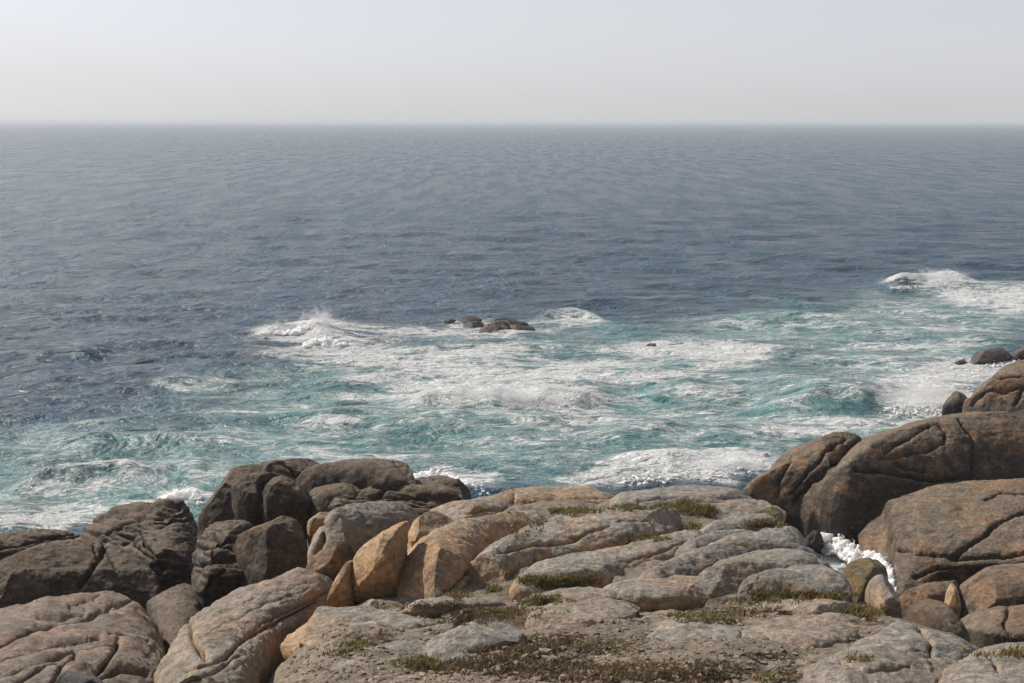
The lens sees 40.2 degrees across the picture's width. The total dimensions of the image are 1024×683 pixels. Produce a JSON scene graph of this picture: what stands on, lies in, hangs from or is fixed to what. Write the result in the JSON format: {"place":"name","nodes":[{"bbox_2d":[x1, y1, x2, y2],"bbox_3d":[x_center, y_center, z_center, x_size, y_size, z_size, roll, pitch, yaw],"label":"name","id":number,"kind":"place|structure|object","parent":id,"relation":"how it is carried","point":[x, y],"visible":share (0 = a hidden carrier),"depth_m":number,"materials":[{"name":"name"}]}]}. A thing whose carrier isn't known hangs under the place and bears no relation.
{"place":"outdoors","nodes":[
{"label":"outdoors","id":0,"kind":"place"},
{"bbox_2d":[0,122,1023,573],"bbox_3d":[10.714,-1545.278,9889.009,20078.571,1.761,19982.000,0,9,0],"label":"sea","id":1,"kind":"structure","parent":0,"point":[158,280],"depth_m":130.05,"materials":[{"name":"liquid"}]},
{"bbox_2d":[149,477,208,504],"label":"sea spray","id":2,"kind":"object","parent":1,"relation":"on","point":[191,493],"visible":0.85,"depth_m":59.57,"materials":[{"name":"white liquid"}]},
{"bbox_2d":[253,306,333,335],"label":"sea spray","id":3,"kind":"object","parent":1,"relation":"on","point":[298,330],"visible":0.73,"depth_m":105.86,"materials":[{"name":"white liquid"}]},
{"bbox_2d":[302,334,348,347],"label":"sea spray","id":4,"kind":"object","parent":1,"relation":"on","point":[326,342],"visible":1,"depth_m":100.14,"materials":[{"name":"white liquid"}]},
{"bbox_2d":[443,319,455,323],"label":"islet","id":5,"kind":"object","parent":1,"relation":"in","point":[449,321],"visible":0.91,"depth_m":112.92,"materials":[{"name":"grey stone"}]},
{"bbox_2d":[413,457,493,494],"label":"sea spray","id":6,"kind":"object","parent":1,"relation":"on","point":[434,473],"visible":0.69,"depth_m":63.19,"materials":[{"name":"white liquid"}]},
{"bbox_2d":[457,315,481,322],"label":"islet","id":7,"kind":"object","parent":1,"relation":"in","point":[466,319],"visible":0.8,"depth_m":113.36,"materials":[{"name":"grey stone"}]},
{"bbox_2d":[463,321,484,327],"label":"islet","id":8,"kind":"object","parent":1,"relation":"in","point":[472,324],"visible":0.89,"depth_m":110.87,"materials":[{"name":"grey stone"}]},
{"bbox_2d":[492,318,508,320],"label":"islet","id":9,"kind":"object","parent":1,"relation":"in","point":[495,319],"visible":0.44,"depth_m":113.79,"materials":[{"name":"grey stone"}]},
{"bbox_2d":[479,319,535,332],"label":"islet","id":10,"kind":"object","parent":1,"relation":"in","point":[498,325],"visible":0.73,"depth_m":107.94,"materials":[{"name":"stone"}]},
{"bbox_2d":[600,448,777,486],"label":"sea spray","id":11,"kind":"object","parent":1,"relation":"on","point":[638,479],"visible":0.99,"depth_m":62.85,"materials":[{"name":"white liquid"}]},
{"bbox_2d":[804,530,823,553],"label":"wet rock","id":12,"kind":"object","parent":1,"relation":"in","point":[814,540],"visible":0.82,"depth_m":51.94,"materials":[{"name":"grey stone"}]},
{"bbox_2d":[821,532,863,563],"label":"sea spray","id":13,"kind":"object","parent":1,"relation":"on","point":[846,550],"visible":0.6,"depth_m":51.73,"materials":[{"name":"white liquid"}]},
{"bbox_2d":[862,533,895,591],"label":"sea spray","id":14,"kind":"object","parent":1,"relation":"on","point":[881,559],"visible":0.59,"depth_m":47.05,"materials":[{"name":"white liquid"}]},
{"bbox_2d":[874,372,961,422],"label":"sea spray","id":15,"kind":"object","parent":1,"relation":"on","point":[901,412],"visible":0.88,"depth_m":77.31,"materials":[{"name":"white liquid"}]},
{"bbox_2d":[889,270,964,288],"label":"sea spray","id":16,"kind":"object","parent":1,"relation":"on","point":[908,287],"visible":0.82,"depth_m":133.92,"materials":[{"name":"white liquid"}]},
{"bbox_2d":[942,391,966,414],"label":"awash rock","id":17,"kind":"object","parent":1,"relation":"in","point":[956,399],"visible":0.76,"depth_m":76.33,"materials":[{"name":"stone"}]},
{"bbox_2d":[954,359,965,364],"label":"awash rock","id":18,"kind":"object","parent":1,"relation":"in","point":[961,362],"visible":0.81,"depth_m":93.07,"materials":[{"name":"grey stone"}]},
{"bbox_2d":[945,358,1018,391],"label":"sea spray","id":19,"kind":"object","parent":1,"relation":"on","point":[1001,363],"visible":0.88,"depth_m":91.79,"materials":[{"name":"white liquid"}]},
{"bbox_2d":[970,347,1011,364],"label":"awash rock","id":20,"kind":"object","parent":1,"relation":"in","point":[998,354],"visible":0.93,"depth_m":93.47,"materials":[{"name":"stone"}]},
{"bbox_2d":[1011,347,1023,359],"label":"awash rock","id":21,"kind":"object","parent":1,"relation":"in","point":[1017,354],"visible":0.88,"depth_m":94.48,"materials":[{"name":"stone"}]},
{"bbox_2d":[0,0,1023,121],"label":"sky","id":22,"kind":"structure","parent":0,"point":[61,60],"materials":[{"name":"white"}]},
{"bbox_2d":[284,600,899,682],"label":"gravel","id":23,"kind":"structure","parent":0,"point":[456,678],"depth_m":17.39,"materials":[{"name":"grey gravel"}]},
{"bbox_2d":[267,409,1023,682],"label":"ground","id":24,"kind":"structure","parent":0,"point":[939,665],"depth_m":19.07,"materials":[{"name":"grey stone"}]},
{"bbox_2d":[0,528,79,560],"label":"shore rock","id":25,"kind":"object","parent":24,"relation":"on","point":[13,542],"visible":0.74,"depth_m":42.21,"materials":[{"name":"stone"}]},
{"bbox_2d":[0,538,163,611],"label":"shore rock","id":26,"kind":"object","parent":24,"relation":"on","point":[65,567],"visible":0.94,"depth_m":35.09,"materials":[{"name":"stone"}]},
{"bbox_2d":[0,590,165,682],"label":"fissured slab","id":27,"kind":"structure","parent":24,"relation":"on","point":[106,636],"depth_m":21.59,"materials":[{"name":"stone"}]},
{"bbox_2d":[55,670,102,682],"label":"dark stone","id":28,"kind":"object","parent":27,"relation":"on","point":[67,676],"visible":1,"depth_m":17.43,"materials":[{"name":"grey stone"}]},
{"bbox_2d":[75,498,197,552],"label":"shore rock","id":29,"kind":"object","parent":24,"relation":"on","point":[123,526],"visible":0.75,"depth_m":40.39,"materials":[{"name":"stone"}]},
{"bbox_2d":[129,527,195,590],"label":"shore rock","id":30,"kind":"object","parent":24,"relation":"on","point":[165,555],"visible":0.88,"depth_m":36.75,"materials":[{"name":"stone"}]},
{"bbox_2d":[146,583,201,653],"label":"shore rock","id":31,"kind":"object","parent":24,"relation":"on","point":[171,611],"visible":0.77,"depth_m":29.24,"materials":[{"name":"stone"}]},
{"bbox_2d":[191,520,253,608],"bbox_3d":[-6.441,6.018,32.123,1.749,3.576,3.382,-2,9,-12],"label":"cracked boulder","id":32,"kind":"object","parent":24,"relation":"on","point":[217,573],"visible":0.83,"depth_m":30.87,"materials":[{"name":"stone"}]},
{"bbox_2d":[232,516,307,586],"bbox_3d":[-5.278,5.183,31.104,1.795,2.551,1.726,-4,10,-22],"label":"boulder","id":33,"kind":"object","parent":32,"relation":"on","point":[274,548],"visible":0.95,"depth_m":30.59,"materials":[{"name":"stone"}]},
{"bbox_2d":[307,512,328,546],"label":"stone","id":34,"kind":"object","parent":33,"relation":"on","point":[315,523],"visible":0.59,"depth_m":31.52,"materials":[{"name":"stone"}]},
{"bbox_2d":[198,464,267,537],"bbox_3d":[-6.826,4.897,36.505,2.433,3.284,3.363,0,9,0],"label":"boulder","id":35,"kind":"object","parent":24,"relation":"on","point":[218,507],"visible":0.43,"depth_m":35.36,"materials":[{"name":"stone"}]},
{"bbox_2d":[231,473,280,525],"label":"boulder","id":36,"kind":"object","parent":35,"relation":"on","point":[246,492],"visible":0.71,"depth_m":34.17,"materials":[{"name":"stone"}]},
{"bbox_2d":[259,458,319,481],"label":"boulder","id":37,"kind":"object","parent":35,"relation":"on","point":[292,468],"visible":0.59,"depth_m":36.97,"materials":[{"name":"stone"}]},
{"bbox_2d":[154,567,332,682],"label":"rock slab","id":38,"kind":"object","parent":24,"relation":"on","point":[239,635],"visible":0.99,"depth_m":20.78,"materials":[{"name":"stone"}]},
{"bbox_2d":[306,540,355,581],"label":"boulder","id":39,"kind":"object","parent":24,"relation":"on","point":[331,559],"visible":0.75,"depth_m":26.77,"materials":[{"name":"brown stone"}]},
{"bbox_2d":[327,560,353,607],"bbox_3d":[-2.853,4.268,23.599,0.447,1.087,0.917,0,9,0],"label":"flake","id":40,"kind":"object","parent":24,"relation":"on","point":[340,594],"visible":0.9,"depth_m":23.22,"materials":[{"name":"stone"}]},
{"bbox_2d":[280,605,439,660],"bbox_3d":[-2.327,4.416,20.612,2.104,0.792,2.522,-8,12,-43],"label":"flat rock","id":41,"kind":"object","parent":24,"relation":"on","point":[323,619],"visible":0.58,"depth_m":20.60,"materials":[{"name":"stone"}]},
{"bbox_2d":[307,500,419,561],"bbox_3d":[-3.296,4.869,30.394,1.820,2.889,4.316,6,11,36],"label":"boulder","id":42,"kind":"object","parent":24,"relation":"on","point":[356,526],"visible":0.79,"depth_m":29.67,"materials":[{"name":"grey stone"}]},
{"bbox_2d":[306,631,438,682],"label":"flat rock","id":43,"kind":"object","parent":24,"relation":"on","point":[407,644],"visible":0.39,"depth_m":18.39,"materials":[{"name":"grey stone"}]},
{"bbox_2d":[367,599,378,608],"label":"stone","id":44,"kind":"object","parent":24,"relation":"on","point":[373,603],"visible":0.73,"depth_m":22.20,"materials":[{"name":"stone"}]},
{"bbox_2d":[351,521,409,605],"bbox_3d":[-2.292,3.990,23.817,1.031,1.708,1.643,0,9,0],"label":"upright boulder","id":45,"kind":"object","parent":24,"relation":"on","point":[378,563],"visible":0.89,"depth_m":23.31,"materials":[{"name":"stone"}]},
{"bbox_2d":[327,480,458,514],"bbox_3d":[-3.088,4.334,35.521,3.883,1.570,3.152,-3,9,-19],"label":"layered rock","id":46,"kind":"object","parent":24,"relation":"on","point":[420,497],"visible":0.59,"depth_m":34.78,"materials":[{"name":"stone"}]},
{"bbox_2d":[296,458,416,492],"bbox_3d":[-3.933,4.026,36.572,3.496,2.058,2.731,0,9,0],"label":"capstone","id":47,"kind":"object","parent":46,"relation":"on","point":[384,475],"visible":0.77,"depth_m":35.67,"materials":[{"name":"stone"}]},
{"bbox_2d":[305,483,360,539],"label":"boulder","id":48,"kind":"object","parent":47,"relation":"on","point":[323,497],"visible":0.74,"depth_m":34.33,"materials":[{"name":"stone"}]},
{"bbox_2d":[261,475,311,533],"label":"boulder","id":49,"kind":"object","parent":48,"relation":"on","point":[282,495],"visible":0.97,"depth_m":33.81,"materials":[{"name":"stone"}]},
{"bbox_2d":[417,475,471,500],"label":"boulder","id":50,"kind":"object","parent":46,"relation":"on","point":[460,488],"visible":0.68,"depth_m":35.83,"materials":[{"name":"stone"}]},
{"bbox_2d":[407,511,452,554],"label":"boulder","id":51,"kind":"object","parent":24,"relation":"on","point":[425,524],"visible":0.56,"depth_m":26.04,"materials":[{"name":"stone"}]},
{"bbox_2d":[400,597,506,617],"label":"rock slab","id":52,"kind":"object","parent":24,"relation":"on","point":[474,601],"visible":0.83,"depth_m":21.54,"materials":[{"name":"stone"}]},
{"bbox_2d":[397,511,528,598],"bbox_3d":[-0.895,4.248,25.937,1.572,2.293,6.893,2,9,14],"label":"rock slab","id":53,"kind":"object","parent":24,"relation":"on","point":[439,560],"visible":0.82,"depth_m":23.88,"materials":[{"name":"stone"}]},
{"bbox_2d":[453,609,473,627],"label":"stone","id":54,"kind":"object","parent":24,"relation":"on","point":[456,625],"visible":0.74,"depth_m":20.12,"materials":[{"name":"grey stone"}]},
{"bbox_2d":[430,495,508,520],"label":"rock slab","id":55,"kind":"object","parent":24,"relation":"on","point":[471,508],"visible":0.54,"depth_m":28.77,"materials":[{"name":"stone"}]},
{"bbox_2d":[418,617,525,662],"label":"grey dome","id":56,"kind":"structure","parent":24,"relation":"on","point":[448,644],"depth_m":18.23,"materials":[{"name":"stone"}]},
{"bbox_2d":[480,510,544,527],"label":"rock slab","id":57,"kind":"object","parent":24,"relation":"on","point":[532,514],"visible":0.16,"depth_m":28.66,"materials":[{"name":"stone"}]},
{"bbox_2d":[490,486,614,506],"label":"rock slab","id":58,"kind":"object","parent":24,"relation":"on","point":[528,495],"visible":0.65,"depth_m":30.16,"materials":[{"name":"stone"}]},
{"bbox_2d":[323,594,808,682],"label":"heath","id":59,"kind":"object","parent":24,"relation":"on","point":[537,668],"visible":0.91,"depth_m":16.60,"materials":[{"name":"green plant"}]},
{"bbox_2d":[509,546,628,599],"bbox_3d":[1.157,4.233,24.502,1.561,1.280,4.403,6,11,33],"label":"rock slab","id":60,"kind":"object","parent":24,"relation":"on","point":[605,563],"visible":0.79,"depth_m":23.77,"materials":[{"name":"stone"}]},
{"bbox_2d":[518,586,621,607],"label":"rock slab","id":61,"kind":"object","parent":24,"relation":"on","point":[583,593],"visible":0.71,"depth_m":22.24,"materials":[{"name":"stone"}]},
{"bbox_2d":[465,507,688,583],"bbox_3d":[1.024,3.998,26.603,2.651,1.533,8.168,7,11,38],"label":"rock slab","id":62,"kind":"object","parent":24,"relation":"on","point":[501,560],"visible":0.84,"depth_m":25.82,"materials":[{"name":"stone"}]},
{"bbox_2d":[524,598,639,629],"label":"flat rock","id":63,"kind":"object","parent":24,"relation":"on","point":[590,609],"visible":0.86,"depth_m":20.29,"materials":[{"name":"stone"}]},
{"bbox_2d":[604,575,707,611],"bbox_3d":[2.469,4.362,23.233,2.418,1.076,1.885,-7,11,-37],"label":"rock slab","id":64,"kind":"object","parent":24,"relation":"on","point":[680,592],"visible":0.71,"depth_m":22.42,"materials":[{"name":"stone"}]},
{"bbox_2d":[617,529,701,567],"bbox_3d":[2.763,4.114,26.222,1.230,1.078,4.252,7,11,37],"label":"rock slab","id":65,"kind":"object","parent":24,"relation":"on","point":[636,553],"visible":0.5,"depth_m":25.59,"materials":[{"name":"stone"}]},
{"bbox_2d":[609,485,752,507],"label":"rock slab","id":66,"kind":"object","parent":24,"relation":"on","point":[708,493],"visible":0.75,"depth_m":30.27,"materials":[{"name":"grey stone"}]},
{"bbox_2d":[342,487,1023,682],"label":"grass","id":67,"kind":"structure","parent":24,"relation":"on","point":[692,507],"depth_m":22.45,"materials":[{"name":"green plant"}]},
{"bbox_2d":[647,620,769,642],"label":"flat rock","id":68,"kind":"object","parent":24,"relation":"on","point":[671,631],"visible":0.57,"depth_m":19.11,"materials":[{"name":"stone"}]},
{"bbox_2d":[674,529,754,556],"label":"rock slab","id":69,"kind":"object","parent":24,"relation":"on","point":[691,544],"visible":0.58,"depth_m":26.04,"materials":[{"name":"grey stone"}]},
{"bbox_2d":[639,530,820,578],"bbox_3d":[3.862,4.615,25.669,5.218,2.262,1.795,-8,12,-41],"label":"rock slab","id":70,"kind":"object","parent":24,"relation":"on","point":[696,562],"visible":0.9,"depth_m":25.23,"materials":[{"name":"grey stone"}]},
{"bbox_2d":[700,513,778,534],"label":"rock slab","id":71,"kind":"object","parent":24,"relation":"on","point":[730,523],"visible":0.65,"depth_m":27.71,"materials":[{"name":"grey stone"}]},
{"bbox_2d":[696,498,785,522],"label":"rock slab","id":72,"kind":"object","parent":24,"relation":"on","point":[730,508],"visible":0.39,"depth_m":29.61,"materials":[{"name":"stone"}]},
{"bbox_2d":[695,548,832,597],"bbox_3d":[4.409,5.024,24.623,1.921,2.948,4.378,7,12,39],"label":"rock slab","id":73,"kind":"object","parent":24,"relation":"on","point":[730,575],"visible":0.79,"depth_m":23.60,"materials":[{"name":"grey stone"}]},
{"bbox_2d":[751,506,783,525],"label":"rock slab","id":74,"kind":"object","parent":24,"relation":"on","point":[774,511],"visible":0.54,"depth_m":29.08,"materials":[{"name":"stone"}]},
{"bbox_2d":[758,526,805,545],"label":"rock slab","id":75,"kind":"object","parent":24,"relation":"on","point":[793,531],"visible":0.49,"depth_m":27.62,"materials":[{"name":"grey stone"}]},
{"bbox_2d":[736,564,852,603],"bbox_3d":[4.769,5.016,23.712,1.900,2.804,3.022,2,9,12],"label":"rock slab","id":76,"kind":"object","parent":24,"relation":"on","point":[806,577],"visible":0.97,"depth_m":22.68,"materials":[{"name":"grey stone"}]},
{"bbox_2d":[743,598,857,616],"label":"flat rock","id":77,"kind":"object","parent":24,"relation":"on","point":[819,606],"visible":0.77,"depth_m":20.56,"materials":[{"name":"stone"}]},
{"bbox_2d":[790,667,810,682],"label":"flat rock","id":78,"kind":"object","parent":24,"relation":"on","point":[798,669],"visible":0.17,"depth_m":17.14,"materials":[{"name":"grey stone"}]},
{"bbox_2d":[743,612,859,648],"bbox_3d":[4.156,4.263,19.761,1.569,1.010,2.991,7,11,38],"label":"flat rock","id":79,"kind":"object","parent":24,"relation":"on","point":[824,630],"visible":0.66,"depth_m":19.27,"materials":[{"name":"stone"}]},
{"bbox_2d":[743,432,864,537],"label":"whaleback rock","id":80,"kind":"object","parent":24,"relation":"on","point":[789,481],"visible":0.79,"depth_m":54.44,"materials":[{"name":"brown stone"}]},
{"bbox_2d":[842,558,887,604],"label":"boulder","id":81,"kind":"object","parent":24,"relation":"on","point":[859,574],"visible":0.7,"depth_m":30.77,"materials":[{"name":"stone"}]},
{"bbox_2d":[865,574,901,618],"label":"boulder","id":82,"kind":"object","parent":24,"relation":"on","point":[879,590],"visible":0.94,"depth_m":27.85,"materials":[{"name":"grey stone"}]},
{"bbox_2d":[797,620,979,682],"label":"front rock","id":83,"kind":"object","parent":24,"relation":"on","point":[900,650],"visible":0.94,"depth_m":17.12,"materials":[{"name":"grey stone"}]},
{"bbox_2d":[814,411,1023,550],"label":"whaleback rock","id":84,"kind":"object","parent":24,"relation":"on","point":[864,482],"visible":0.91,"depth_m":53.93,"materials":[{"name":"brown stone"}]},
{"bbox_2d":[898,580,959,618],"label":"ledge rock","id":85,"kind":"object","parent":24,"relation":"on","point":[908,598],"visible":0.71,"depth_m":39.23,"materials":[{"name":"brown stone"}]},
{"bbox_2d":[903,599,969,642],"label":"boulder","id":86,"kind":"object","parent":24,"relation":"on","point":[936,615],"visible":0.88,"depth_m":25.76,"materials":[{"name":"stone"}]},
{"bbox_2d":[858,478,1023,596],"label":"tilted slab","id":87,"kind":"structure","parent":24,"relation":"on","point":[960,533],"depth_m":47.28,"materials":[{"name":"brown stone"}]},
{"bbox_2d":[944,583,960,617],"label":"pointed stone","id":88,"kind":"object","parent":24,"relation":"on","point":[952,600],"visible":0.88,"depth_m":36.99,"materials":[{"name":"stone"}]},
{"bbox_2d":[938,642,1023,682],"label":"front rock","id":89,"kind":"object","parent":24,"relation":"on","point":[983,668],"visible":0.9,"depth_m":16.26,"materials":[{"name":"grey stone"}]},
{"bbox_2d":[958,563,1023,618],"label":"ledge rock","id":90,"kind":"object","parent":24,"relation":"on","point":[993,586],"visible":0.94,"depth_m":39.40,"materials":[{"name":"brown stone"}]},
{"bbox_2d":[960,604,1023,647],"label":"ledge rock","id":91,"kind":"object","parent":24,"relation":"on","point":[998,621],"visible":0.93,"depth_m":34.32,"materials":[{"name":"brown stone"}]},
{"bbox_2d":[962,360,1023,412],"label":"point rock","id":92,"kind":"object","parent":24,"relation":"on","point":[1001,389],"visible":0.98,"depth_m":74.34,"materials":[{"name":"brown stone"}]}
]}

